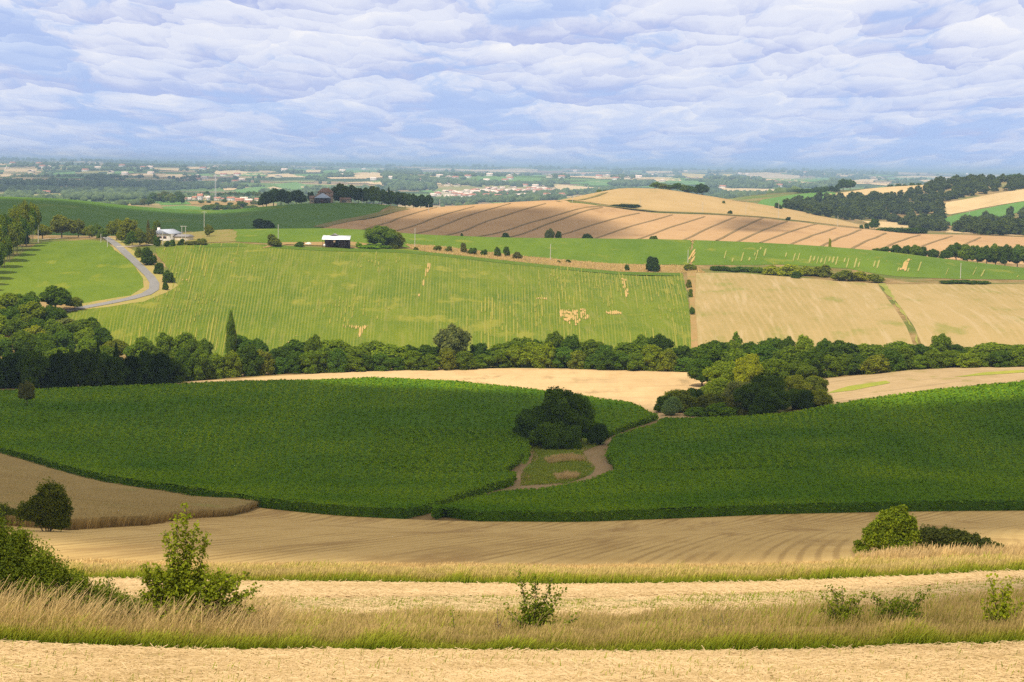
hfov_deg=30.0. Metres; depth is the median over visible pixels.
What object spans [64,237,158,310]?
country road
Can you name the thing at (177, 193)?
village tree
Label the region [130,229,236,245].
house garden
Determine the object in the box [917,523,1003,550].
blackthorn
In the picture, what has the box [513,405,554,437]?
broadleaf tree
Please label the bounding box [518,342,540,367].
hedge tree
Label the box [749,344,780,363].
broadleaf tree
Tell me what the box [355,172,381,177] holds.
plain field
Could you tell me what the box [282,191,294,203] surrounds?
broadleaf tree
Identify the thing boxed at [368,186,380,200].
broadleaf tree
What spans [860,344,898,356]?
broadleaf tree
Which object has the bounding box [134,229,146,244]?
broadleaf tree
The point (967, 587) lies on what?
thin hay
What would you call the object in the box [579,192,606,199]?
hill path
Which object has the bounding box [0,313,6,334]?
broadleaf tree
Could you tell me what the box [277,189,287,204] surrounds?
broadleaf tree
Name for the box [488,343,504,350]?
broadleaf tree
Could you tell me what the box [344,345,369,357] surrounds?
broadleaf tree
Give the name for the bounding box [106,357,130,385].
broadleaf tree
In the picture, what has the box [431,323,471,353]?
broadleaf tree
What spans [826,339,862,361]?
broadleaf tree
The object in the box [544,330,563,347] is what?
broadleaf tree
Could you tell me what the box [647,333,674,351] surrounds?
broadleaf tree
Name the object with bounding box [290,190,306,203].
broadleaf tree
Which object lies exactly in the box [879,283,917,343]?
grass gully
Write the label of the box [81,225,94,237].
broadleaf tree
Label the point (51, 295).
broadleaf tree
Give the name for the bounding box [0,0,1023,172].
sky
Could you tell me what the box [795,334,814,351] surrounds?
broadleaf tree
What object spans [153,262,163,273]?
bush
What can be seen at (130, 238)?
broadleaf tree
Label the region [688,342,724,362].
broadleaf tree
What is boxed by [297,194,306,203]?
broadleaf tree
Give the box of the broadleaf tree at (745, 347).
[740,341,758,353]
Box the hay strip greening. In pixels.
[285,585,1022,610]
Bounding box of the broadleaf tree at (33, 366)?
[19,350,50,387]
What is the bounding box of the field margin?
[687,273,697,348]
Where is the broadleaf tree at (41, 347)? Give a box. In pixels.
[34,340,55,356]
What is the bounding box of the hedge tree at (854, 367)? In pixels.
[844,355,867,374]
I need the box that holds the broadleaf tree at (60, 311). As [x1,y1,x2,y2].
[45,306,69,319]
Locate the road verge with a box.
[79,238,177,309]
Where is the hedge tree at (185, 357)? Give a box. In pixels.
[175,349,197,380]
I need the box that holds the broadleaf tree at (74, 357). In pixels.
[65,348,82,386]
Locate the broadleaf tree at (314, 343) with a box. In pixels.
[303,334,322,351]
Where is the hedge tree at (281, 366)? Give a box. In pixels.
[271,357,290,373]
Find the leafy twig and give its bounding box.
[102,565,115,603]
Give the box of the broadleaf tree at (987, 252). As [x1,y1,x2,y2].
[977,245,995,263]
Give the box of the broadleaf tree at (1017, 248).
[1011,244,1023,266]
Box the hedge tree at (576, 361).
[566,350,586,368]
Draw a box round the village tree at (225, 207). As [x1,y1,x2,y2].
[220,205,231,209]
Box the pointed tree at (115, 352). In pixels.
[113,342,118,358]
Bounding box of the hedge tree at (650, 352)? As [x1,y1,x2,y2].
[641,344,661,370]
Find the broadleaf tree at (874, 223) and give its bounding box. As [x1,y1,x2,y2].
[868,218,879,229]
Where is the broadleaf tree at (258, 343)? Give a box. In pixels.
[252,338,268,351]
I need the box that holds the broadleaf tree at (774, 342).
[757,337,780,348]
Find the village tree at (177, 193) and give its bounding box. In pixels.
[174,191,182,196]
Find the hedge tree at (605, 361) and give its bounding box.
[594,350,617,369]
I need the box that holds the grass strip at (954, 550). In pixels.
[854,540,1023,562]
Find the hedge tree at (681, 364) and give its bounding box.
[674,357,690,371]
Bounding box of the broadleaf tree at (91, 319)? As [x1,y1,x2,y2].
[85,317,100,324]
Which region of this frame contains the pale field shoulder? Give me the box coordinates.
[794,367,1023,410]
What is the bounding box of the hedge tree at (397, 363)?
[390,357,404,370]
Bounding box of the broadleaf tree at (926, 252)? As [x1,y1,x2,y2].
[918,247,929,255]
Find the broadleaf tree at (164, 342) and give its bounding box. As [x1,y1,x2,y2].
[155,332,174,357]
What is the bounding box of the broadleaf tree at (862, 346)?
[857,343,869,351]
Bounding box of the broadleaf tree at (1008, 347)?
[999,344,1021,350]
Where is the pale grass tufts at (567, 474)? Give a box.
[553,470,580,479]
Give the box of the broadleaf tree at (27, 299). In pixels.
[15,295,41,307]
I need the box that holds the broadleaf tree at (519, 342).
[501,336,532,351]
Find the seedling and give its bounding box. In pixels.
[446,607,460,628]
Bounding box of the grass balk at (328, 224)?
[313,208,407,226]
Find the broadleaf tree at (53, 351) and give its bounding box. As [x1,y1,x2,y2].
[43,347,75,357]
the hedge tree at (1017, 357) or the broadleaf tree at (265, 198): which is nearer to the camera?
the hedge tree at (1017, 357)
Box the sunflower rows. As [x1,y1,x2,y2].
[365,425,807,471]
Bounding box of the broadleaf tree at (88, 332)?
[74,327,93,342]
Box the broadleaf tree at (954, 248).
[945,242,961,259]
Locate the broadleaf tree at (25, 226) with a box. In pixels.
[19,215,30,236]
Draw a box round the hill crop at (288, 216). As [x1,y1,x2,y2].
[0,196,390,235]
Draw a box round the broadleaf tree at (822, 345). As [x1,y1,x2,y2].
[814,338,831,356]
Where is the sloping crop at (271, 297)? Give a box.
[66,242,690,355]
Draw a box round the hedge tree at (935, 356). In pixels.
[923,348,947,368]
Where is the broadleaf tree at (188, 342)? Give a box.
[169,332,200,357]
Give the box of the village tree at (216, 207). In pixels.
[209,204,221,209]
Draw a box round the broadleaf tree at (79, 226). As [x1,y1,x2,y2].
[69,218,85,236]
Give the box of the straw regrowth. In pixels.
[1,636,1023,681]
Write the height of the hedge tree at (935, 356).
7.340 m
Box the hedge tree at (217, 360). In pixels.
[208,352,224,378]
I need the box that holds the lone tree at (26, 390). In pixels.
[18,380,35,404]
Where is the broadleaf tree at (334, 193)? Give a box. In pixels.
[331,186,338,202]
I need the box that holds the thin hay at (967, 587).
[138,579,1023,619]
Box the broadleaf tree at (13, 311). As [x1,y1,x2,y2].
[1,306,20,319]
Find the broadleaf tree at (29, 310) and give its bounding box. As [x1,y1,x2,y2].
[17,300,45,321]
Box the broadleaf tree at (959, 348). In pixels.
[951,344,967,352]
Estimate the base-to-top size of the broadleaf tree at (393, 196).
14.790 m
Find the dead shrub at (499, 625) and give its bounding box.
[493,609,506,632]
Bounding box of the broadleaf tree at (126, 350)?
[122,344,132,355]
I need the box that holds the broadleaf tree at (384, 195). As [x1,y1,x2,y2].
[379,189,389,203]
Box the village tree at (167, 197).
[164,193,175,200]
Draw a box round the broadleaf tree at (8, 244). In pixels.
[1,233,12,267]
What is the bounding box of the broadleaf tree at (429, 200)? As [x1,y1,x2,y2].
[425,194,433,207]
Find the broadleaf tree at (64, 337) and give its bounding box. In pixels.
[53,329,76,349]
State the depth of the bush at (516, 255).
1005.91 m
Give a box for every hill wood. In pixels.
[782,173,1023,230]
[951,206,1023,234]
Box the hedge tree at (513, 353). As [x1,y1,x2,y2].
[505,344,524,366]
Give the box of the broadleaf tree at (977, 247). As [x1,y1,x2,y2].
[972,245,984,261]
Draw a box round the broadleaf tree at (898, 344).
[883,340,915,352]
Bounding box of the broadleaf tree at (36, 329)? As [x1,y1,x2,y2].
[24,325,46,334]
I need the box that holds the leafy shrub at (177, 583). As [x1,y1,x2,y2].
[138,502,269,624]
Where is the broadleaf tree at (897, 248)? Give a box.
[890,244,901,252]
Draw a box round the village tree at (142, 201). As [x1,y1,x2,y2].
[140,199,147,205]
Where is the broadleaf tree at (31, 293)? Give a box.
[23,291,38,298]
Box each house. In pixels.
[156,227,194,240]
[197,193,203,199]
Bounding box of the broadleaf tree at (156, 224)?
[152,220,161,230]
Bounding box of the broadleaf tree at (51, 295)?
[38,285,71,306]
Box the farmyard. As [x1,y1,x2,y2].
[263,241,367,247]
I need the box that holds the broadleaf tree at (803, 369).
[784,360,817,379]
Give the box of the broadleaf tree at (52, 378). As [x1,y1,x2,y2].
[38,356,62,387]
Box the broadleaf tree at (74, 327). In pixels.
[64,319,101,336]
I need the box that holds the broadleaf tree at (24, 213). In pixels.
[15,206,28,246]
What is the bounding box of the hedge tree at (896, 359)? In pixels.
[882,349,906,371]
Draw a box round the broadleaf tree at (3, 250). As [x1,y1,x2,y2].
[0,242,7,257]
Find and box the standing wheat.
[0,454,252,529]
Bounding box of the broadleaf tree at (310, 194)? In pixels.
[306,191,313,200]
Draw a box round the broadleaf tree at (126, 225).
[115,218,139,239]
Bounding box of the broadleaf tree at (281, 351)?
[269,346,289,358]
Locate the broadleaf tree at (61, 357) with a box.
[50,349,75,386]
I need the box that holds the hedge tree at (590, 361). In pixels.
[583,354,600,368]
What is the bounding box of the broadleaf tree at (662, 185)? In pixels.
[656,183,666,188]
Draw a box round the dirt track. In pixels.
[476,412,694,496]
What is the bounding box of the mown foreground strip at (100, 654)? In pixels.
[0,642,1023,681]
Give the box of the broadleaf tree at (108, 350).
[95,345,114,356]
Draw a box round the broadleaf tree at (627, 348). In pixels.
[611,342,642,354]
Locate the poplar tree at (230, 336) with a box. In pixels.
[225,310,235,353]
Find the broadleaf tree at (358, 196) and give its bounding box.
[353,188,363,202]
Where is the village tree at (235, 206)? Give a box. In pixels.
[230,204,241,208]
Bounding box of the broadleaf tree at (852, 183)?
[848,179,855,187]
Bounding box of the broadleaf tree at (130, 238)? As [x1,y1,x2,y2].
[125,231,138,245]
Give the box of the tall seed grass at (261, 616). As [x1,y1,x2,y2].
[0,576,307,638]
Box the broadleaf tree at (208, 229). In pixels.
[204,224,214,234]
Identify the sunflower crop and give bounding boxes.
[0,377,656,518]
[435,382,1023,521]
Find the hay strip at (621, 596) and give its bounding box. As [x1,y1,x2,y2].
[256,581,996,614]
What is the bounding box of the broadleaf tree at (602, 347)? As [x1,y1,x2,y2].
[594,344,612,354]
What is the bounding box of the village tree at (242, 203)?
[237,201,246,207]
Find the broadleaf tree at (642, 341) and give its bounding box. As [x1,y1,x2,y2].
[632,333,649,349]
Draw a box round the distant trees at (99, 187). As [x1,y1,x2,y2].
[0,156,1021,206]
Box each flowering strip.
[828,381,889,392]
[957,370,1023,376]
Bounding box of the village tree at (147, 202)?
[144,200,152,205]
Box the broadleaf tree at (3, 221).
[0,214,6,226]
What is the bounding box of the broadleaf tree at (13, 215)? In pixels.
[9,209,21,250]
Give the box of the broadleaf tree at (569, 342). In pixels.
[559,334,583,351]
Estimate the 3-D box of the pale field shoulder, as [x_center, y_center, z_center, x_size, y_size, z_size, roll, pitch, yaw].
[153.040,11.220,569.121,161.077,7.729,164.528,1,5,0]
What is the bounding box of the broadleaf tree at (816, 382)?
[804,375,829,392]
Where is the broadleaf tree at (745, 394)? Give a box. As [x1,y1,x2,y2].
[733,382,760,409]
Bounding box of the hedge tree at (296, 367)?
[285,351,305,373]
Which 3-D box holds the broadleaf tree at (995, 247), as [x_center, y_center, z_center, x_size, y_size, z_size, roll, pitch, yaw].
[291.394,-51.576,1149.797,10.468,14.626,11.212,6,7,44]
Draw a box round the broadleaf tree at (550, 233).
[544,228,554,237]
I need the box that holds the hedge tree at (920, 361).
[911,354,931,368]
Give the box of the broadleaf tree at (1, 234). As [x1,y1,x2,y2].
[0,225,4,241]
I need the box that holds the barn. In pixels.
[314,193,330,203]
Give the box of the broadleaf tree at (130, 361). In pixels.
[122,355,143,384]
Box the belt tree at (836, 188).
[833,184,840,191]
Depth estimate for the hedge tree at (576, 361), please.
642.68 m
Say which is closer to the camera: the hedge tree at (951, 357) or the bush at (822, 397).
the bush at (822, 397)
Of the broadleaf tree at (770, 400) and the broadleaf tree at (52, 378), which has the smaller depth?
the broadleaf tree at (770, 400)
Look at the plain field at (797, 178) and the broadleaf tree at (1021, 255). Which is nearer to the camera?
the broadleaf tree at (1021, 255)
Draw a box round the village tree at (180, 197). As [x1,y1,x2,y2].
[176,194,185,203]
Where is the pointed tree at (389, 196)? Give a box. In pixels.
[386,188,391,203]
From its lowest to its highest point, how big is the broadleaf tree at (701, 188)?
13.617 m
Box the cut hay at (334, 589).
[88,568,1023,598]
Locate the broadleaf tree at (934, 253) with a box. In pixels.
[927,249,939,257]
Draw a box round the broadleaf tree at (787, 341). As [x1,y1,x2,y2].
[777,336,795,348]
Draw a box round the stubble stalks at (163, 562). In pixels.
[52,557,853,568]
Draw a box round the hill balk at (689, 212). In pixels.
[559,201,809,221]
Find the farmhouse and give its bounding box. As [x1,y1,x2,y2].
[309,187,332,202]
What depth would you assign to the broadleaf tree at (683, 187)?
2033.46 m
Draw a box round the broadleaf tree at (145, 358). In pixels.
[133,349,155,384]
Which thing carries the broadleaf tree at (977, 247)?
on the ground at (266, 182)
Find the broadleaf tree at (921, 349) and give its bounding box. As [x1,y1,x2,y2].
[912,344,929,355]
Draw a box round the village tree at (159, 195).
[155,193,161,200]
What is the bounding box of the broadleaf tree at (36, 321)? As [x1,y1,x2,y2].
[28,318,44,328]
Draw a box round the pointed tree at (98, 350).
[96,342,100,354]
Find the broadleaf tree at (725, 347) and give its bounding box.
[691,340,730,352]
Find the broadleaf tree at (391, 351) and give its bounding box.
[369,343,407,358]
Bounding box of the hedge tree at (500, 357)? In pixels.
[489,349,509,367]
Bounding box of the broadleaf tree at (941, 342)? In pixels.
[929,333,952,353]
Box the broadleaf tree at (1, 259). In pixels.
[0,252,4,265]
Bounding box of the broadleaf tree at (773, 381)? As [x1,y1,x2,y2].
[750,374,786,390]
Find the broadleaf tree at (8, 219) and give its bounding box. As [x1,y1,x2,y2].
[3,213,12,224]
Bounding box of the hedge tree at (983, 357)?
[976,351,993,366]
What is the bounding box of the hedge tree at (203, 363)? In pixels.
[191,346,212,380]
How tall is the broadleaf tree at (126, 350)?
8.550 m
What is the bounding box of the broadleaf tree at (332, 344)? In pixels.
[321,339,351,352]
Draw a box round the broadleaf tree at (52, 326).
[43,319,65,335]
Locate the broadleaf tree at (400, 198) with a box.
[392,192,405,205]
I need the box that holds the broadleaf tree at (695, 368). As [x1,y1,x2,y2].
[685,355,714,385]
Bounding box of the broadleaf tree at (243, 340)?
[224,334,252,352]
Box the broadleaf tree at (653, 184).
[649,182,660,188]
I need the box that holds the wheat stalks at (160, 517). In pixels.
[0,452,258,529]
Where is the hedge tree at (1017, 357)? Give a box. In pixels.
[1009,348,1023,366]
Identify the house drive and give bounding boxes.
[117,244,152,246]
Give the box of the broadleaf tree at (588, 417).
[578,392,596,440]
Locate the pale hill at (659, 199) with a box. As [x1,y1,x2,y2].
[562,188,879,228]
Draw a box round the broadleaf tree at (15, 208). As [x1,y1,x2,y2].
[8,205,21,212]
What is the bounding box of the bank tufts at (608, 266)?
[405,243,704,272]
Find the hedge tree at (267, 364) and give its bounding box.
[257,349,275,374]
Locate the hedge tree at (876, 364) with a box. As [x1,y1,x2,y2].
[860,354,891,374]
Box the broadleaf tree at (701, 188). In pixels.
[695,183,710,192]
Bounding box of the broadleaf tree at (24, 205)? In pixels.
[17,200,28,209]
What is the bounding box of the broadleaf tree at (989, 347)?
[968,342,1004,353]
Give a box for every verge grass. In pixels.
[0,586,1023,650]
[52,552,1023,583]
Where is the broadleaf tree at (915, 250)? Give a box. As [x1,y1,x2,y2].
[909,245,922,254]
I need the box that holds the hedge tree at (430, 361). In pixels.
[418,354,441,370]
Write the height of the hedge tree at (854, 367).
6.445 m
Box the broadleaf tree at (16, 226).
[11,219,24,256]
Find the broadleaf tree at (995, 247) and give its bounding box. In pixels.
[990,243,1001,264]
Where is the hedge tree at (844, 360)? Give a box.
[837,353,852,375]
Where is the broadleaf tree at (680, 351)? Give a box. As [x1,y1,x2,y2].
[672,345,692,358]
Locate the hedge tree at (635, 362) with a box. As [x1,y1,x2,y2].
[624,353,648,370]
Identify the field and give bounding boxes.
[4,169,36,171]
[4,508,1023,567]
[12,177,33,179]
[52,171,74,174]
[75,172,98,173]
[108,171,133,173]
[131,174,152,175]
[154,168,178,170]
[156,201,190,204]
[158,174,182,175]
[159,175,184,177]
[163,205,211,209]
[178,368,706,420]
[187,201,249,204]
[208,175,232,177]
[215,170,247,174]
[235,187,267,192]
[239,173,265,175]
[268,173,303,176]
[269,180,314,181]
[275,182,305,189]
[295,174,323,175]
[305,169,320,171]
[323,167,383,172]
[327,177,368,178]
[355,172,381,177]
[422,189,443,192]
[431,184,555,190]
[455,168,537,171]
[477,176,541,181]
[517,175,546,176]
[525,169,582,172]
[555,184,593,189]
[570,175,603,177]
[570,181,602,183]
[586,180,626,185]
[639,177,671,178]
[645,171,671,172]
[654,178,680,180]
[666,179,685,181]
[682,173,704,177]
[683,171,706,172]
[683,182,705,184]
[695,273,912,346]
[727,188,773,190]
[740,172,799,177]
[758,191,836,207]
[765,178,819,182]
[778,178,816,179]
[803,177,828,179]
[835,185,922,195]
[854,179,873,181]
[864,221,907,227]
[873,182,887,184]
[886,284,1023,346]
[887,177,929,179]
[898,172,926,173]
[898,173,934,175]
[898,176,937,177]
[944,189,1023,213]
[945,201,1023,224]
[946,230,1020,235]
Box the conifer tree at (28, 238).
[24,236,29,244]
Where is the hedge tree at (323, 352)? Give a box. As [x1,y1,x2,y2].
[314,346,332,372]
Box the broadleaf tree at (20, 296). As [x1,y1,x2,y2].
[3,293,22,298]
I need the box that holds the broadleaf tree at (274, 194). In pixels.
[267,188,279,205]
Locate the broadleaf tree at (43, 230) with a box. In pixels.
[34,224,51,238]
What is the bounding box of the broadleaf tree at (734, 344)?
[725,340,741,350]
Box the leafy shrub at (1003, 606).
[980,573,1023,625]
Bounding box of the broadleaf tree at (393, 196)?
[390,190,396,201]
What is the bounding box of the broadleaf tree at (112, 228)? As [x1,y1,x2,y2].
[105,219,120,239]
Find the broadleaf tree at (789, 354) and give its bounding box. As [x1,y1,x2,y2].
[771,345,806,363]
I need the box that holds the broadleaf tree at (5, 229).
[2,225,9,235]
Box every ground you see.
[0,160,1023,643]
[437,188,530,196]
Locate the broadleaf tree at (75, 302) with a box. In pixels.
[65,297,83,308]
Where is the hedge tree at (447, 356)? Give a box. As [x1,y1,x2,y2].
[438,347,458,369]
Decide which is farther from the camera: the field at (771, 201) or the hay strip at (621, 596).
the field at (771, 201)
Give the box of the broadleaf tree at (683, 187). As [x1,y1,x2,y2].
[678,184,688,190]
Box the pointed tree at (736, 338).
[732,331,742,343]
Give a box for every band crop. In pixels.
[233,228,691,264]
[688,240,1023,279]
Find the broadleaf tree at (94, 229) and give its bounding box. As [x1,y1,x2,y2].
[89,224,102,238]
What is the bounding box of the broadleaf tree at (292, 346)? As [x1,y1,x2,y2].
[283,339,306,354]
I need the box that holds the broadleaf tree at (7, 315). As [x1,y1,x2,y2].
[0,310,11,319]
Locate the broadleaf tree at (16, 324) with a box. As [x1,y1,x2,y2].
[1,316,29,335]
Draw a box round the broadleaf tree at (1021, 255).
[1019,248,1023,262]
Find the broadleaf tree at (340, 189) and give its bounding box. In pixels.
[334,183,349,200]
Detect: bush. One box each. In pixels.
[0,502,16,520]
[134,247,141,257]
[140,247,156,264]
[145,228,156,243]
[153,235,160,245]
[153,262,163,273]
[162,270,175,282]
[162,281,168,289]
[169,240,175,245]
[177,239,184,244]
[184,241,207,244]
[252,218,274,227]
[267,234,282,246]
[294,241,303,246]
[358,244,390,248]
[383,231,404,248]
[433,245,441,249]
[460,242,466,252]
[467,248,476,253]
[480,249,487,254]
[494,247,500,255]
[503,246,509,255]
[512,252,522,258]
[512,423,519,434]
[528,421,563,449]
[555,231,561,237]
[559,425,581,449]
[582,233,592,237]
[586,422,609,444]
[610,203,641,207]
[645,256,660,271]
[653,396,669,411]
[661,396,683,415]
[662,389,698,410]
[683,264,696,269]
[683,407,707,415]
[685,279,691,287]
[687,387,703,398]
[688,289,692,296]
[690,307,694,313]
[695,393,727,411]
[699,377,731,395]
[705,402,740,416]
[710,265,729,270]
[719,380,750,397]
[722,394,748,415]
[727,266,748,271]
[745,267,762,272]
[748,405,766,415]
[762,265,779,274]
[774,203,782,208]
[776,264,801,275]
[787,388,804,408]
[791,271,801,278]
[795,389,818,407]
[799,266,814,275]
[811,388,833,406]
[812,264,833,276]
[830,269,853,280]
[849,271,868,280]
[866,274,885,282]
[876,227,918,232]
[913,227,927,233]
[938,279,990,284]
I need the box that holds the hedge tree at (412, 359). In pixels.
[402,350,426,370]
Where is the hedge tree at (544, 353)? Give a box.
[534,342,555,368]
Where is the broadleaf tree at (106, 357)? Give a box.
[100,352,113,385]
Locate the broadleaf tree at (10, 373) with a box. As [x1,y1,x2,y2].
[0,353,19,387]
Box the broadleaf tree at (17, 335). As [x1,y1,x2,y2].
[8,329,33,342]
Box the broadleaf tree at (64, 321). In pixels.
[55,317,74,325]
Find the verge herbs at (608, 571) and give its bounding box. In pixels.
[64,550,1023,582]
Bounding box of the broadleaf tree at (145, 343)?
[129,336,157,356]
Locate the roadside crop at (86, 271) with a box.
[0,240,143,302]
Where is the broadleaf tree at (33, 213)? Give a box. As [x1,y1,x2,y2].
[28,207,37,243]
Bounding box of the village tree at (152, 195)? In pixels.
[147,192,158,200]
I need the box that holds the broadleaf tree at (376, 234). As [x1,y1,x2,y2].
[363,225,397,244]
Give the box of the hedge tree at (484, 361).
[473,354,496,368]
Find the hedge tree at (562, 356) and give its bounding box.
[551,346,572,367]
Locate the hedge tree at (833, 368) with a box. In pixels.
[816,354,842,377]
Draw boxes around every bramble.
[816,584,871,624]
[867,584,933,626]
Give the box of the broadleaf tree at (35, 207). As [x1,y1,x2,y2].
[29,202,40,224]
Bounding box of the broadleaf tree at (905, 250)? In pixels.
[899,245,910,253]
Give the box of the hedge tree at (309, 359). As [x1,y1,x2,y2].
[298,350,320,373]
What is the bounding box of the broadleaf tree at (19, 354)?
[11,347,29,387]
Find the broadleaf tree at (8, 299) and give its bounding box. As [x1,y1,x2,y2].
[0,292,18,307]
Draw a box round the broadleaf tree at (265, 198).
[260,191,272,205]
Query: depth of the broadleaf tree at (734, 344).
661.24 m
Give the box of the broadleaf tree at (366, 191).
[362,187,371,201]
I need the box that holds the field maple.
[852,504,922,553]
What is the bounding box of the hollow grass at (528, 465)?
[523,438,604,484]
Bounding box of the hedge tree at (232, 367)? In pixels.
[222,350,242,377]
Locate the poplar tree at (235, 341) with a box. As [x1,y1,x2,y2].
[233,320,236,351]
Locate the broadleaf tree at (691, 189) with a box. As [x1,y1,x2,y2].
[684,185,694,192]
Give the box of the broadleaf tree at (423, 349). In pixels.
[417,344,440,355]
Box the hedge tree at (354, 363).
[345,356,365,371]
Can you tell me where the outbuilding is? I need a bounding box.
[339,197,350,202]
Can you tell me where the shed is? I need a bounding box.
[322,233,350,248]
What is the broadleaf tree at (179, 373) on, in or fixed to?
on the ground at (266, 182)
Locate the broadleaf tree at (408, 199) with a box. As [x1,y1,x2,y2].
[400,192,411,206]
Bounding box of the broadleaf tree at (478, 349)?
[469,343,490,356]
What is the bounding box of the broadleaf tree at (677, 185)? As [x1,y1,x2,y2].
[671,183,681,188]
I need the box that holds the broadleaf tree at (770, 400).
[752,387,791,413]
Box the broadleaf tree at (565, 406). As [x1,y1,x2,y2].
[538,385,585,429]
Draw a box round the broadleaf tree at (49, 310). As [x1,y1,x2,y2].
[40,305,58,321]
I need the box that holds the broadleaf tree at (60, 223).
[50,214,74,237]
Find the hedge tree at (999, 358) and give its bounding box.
[988,349,1010,366]
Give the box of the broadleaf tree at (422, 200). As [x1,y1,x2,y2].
[418,194,425,207]
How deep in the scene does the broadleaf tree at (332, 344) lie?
659.58 m
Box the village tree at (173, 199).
[169,196,176,202]
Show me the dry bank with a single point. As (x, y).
(561, 263)
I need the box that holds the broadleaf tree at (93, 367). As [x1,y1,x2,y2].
[76,349,108,386]
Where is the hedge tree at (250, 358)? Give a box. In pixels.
[236,344,264,376]
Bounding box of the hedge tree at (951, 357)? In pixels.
[943,350,961,367]
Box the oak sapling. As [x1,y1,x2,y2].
[503,567,579,630]
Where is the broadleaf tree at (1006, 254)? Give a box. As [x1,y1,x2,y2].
[997,244,1014,265]
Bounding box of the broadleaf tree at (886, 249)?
[880,246,890,251]
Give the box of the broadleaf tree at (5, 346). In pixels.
[0,338,12,357]
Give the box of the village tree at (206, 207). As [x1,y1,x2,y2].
[200,205,212,209]
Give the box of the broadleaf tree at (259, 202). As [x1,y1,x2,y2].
[257,196,268,204]
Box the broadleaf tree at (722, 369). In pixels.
[702,360,736,381]
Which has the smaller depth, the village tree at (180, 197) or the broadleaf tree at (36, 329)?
the broadleaf tree at (36, 329)
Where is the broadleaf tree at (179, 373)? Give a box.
[167,358,187,382]
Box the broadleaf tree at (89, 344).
[76,337,96,352]
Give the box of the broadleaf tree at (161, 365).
[144,352,174,383]
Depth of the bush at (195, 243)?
964.77 m
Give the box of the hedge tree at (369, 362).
[360,355,374,370]
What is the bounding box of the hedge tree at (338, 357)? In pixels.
[327,347,347,372]
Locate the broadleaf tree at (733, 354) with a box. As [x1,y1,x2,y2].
[720,348,747,362]
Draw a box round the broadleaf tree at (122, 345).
[100,339,129,355]
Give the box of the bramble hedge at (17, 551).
[0,499,158,621]
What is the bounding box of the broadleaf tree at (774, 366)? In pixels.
[760,357,789,378]
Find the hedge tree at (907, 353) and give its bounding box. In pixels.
[897,347,914,369]
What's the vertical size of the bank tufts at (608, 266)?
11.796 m
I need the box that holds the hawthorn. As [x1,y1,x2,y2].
[11,477,73,531]
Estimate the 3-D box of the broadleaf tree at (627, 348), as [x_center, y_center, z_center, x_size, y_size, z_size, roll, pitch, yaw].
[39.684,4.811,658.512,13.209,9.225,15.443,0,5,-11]
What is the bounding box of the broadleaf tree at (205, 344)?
[197,338,214,354]
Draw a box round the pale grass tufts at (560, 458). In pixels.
[543,452,586,463]
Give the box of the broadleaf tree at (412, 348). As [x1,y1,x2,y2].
[405,344,418,350]
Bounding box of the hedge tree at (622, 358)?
[611,352,630,369]
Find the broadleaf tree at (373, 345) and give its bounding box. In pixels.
[358,340,384,355]
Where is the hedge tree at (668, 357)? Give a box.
[655,348,677,371]
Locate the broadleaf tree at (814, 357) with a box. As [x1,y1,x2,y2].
[798,349,826,373]
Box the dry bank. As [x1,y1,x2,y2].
[406,244,703,272]
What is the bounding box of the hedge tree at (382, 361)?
[372,352,392,370]
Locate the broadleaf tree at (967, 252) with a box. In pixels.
[956,244,976,260]
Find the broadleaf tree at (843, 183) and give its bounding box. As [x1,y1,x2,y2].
[837,178,849,188]
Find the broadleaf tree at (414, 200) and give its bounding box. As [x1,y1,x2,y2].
[408,194,419,207]
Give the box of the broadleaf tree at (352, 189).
[345,184,358,202]
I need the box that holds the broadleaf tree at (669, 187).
[664,185,673,189]
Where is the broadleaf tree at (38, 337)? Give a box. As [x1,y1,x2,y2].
[31,332,57,344]
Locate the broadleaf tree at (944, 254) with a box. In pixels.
[938,250,952,258]
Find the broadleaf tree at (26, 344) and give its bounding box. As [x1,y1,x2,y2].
[11,336,36,352]
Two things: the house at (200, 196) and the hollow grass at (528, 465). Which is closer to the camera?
the hollow grass at (528, 465)
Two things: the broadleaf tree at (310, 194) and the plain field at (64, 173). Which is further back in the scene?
the plain field at (64, 173)
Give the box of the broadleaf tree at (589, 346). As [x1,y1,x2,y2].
[577,339,604,356]
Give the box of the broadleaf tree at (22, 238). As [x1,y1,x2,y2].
[17,229,25,246]
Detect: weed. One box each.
[700,610,711,629]
[716,610,735,628]
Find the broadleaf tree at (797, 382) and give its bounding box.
[782,374,811,390]
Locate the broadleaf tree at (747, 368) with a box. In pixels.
[732,353,763,381]
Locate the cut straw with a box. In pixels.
[0,637,1023,681]
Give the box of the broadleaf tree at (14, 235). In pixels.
[7,225,19,261]
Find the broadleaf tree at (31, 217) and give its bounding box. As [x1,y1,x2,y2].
[26,215,34,246]
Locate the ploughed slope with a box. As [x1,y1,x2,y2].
[325,200,1023,264]
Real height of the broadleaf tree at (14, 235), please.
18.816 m
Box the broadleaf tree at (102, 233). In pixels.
[96,228,108,239]
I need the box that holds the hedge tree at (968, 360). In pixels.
[955,352,982,367]
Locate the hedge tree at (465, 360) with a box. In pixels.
[454,351,478,369]
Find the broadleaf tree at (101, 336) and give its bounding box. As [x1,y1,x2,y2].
[93,327,113,346]

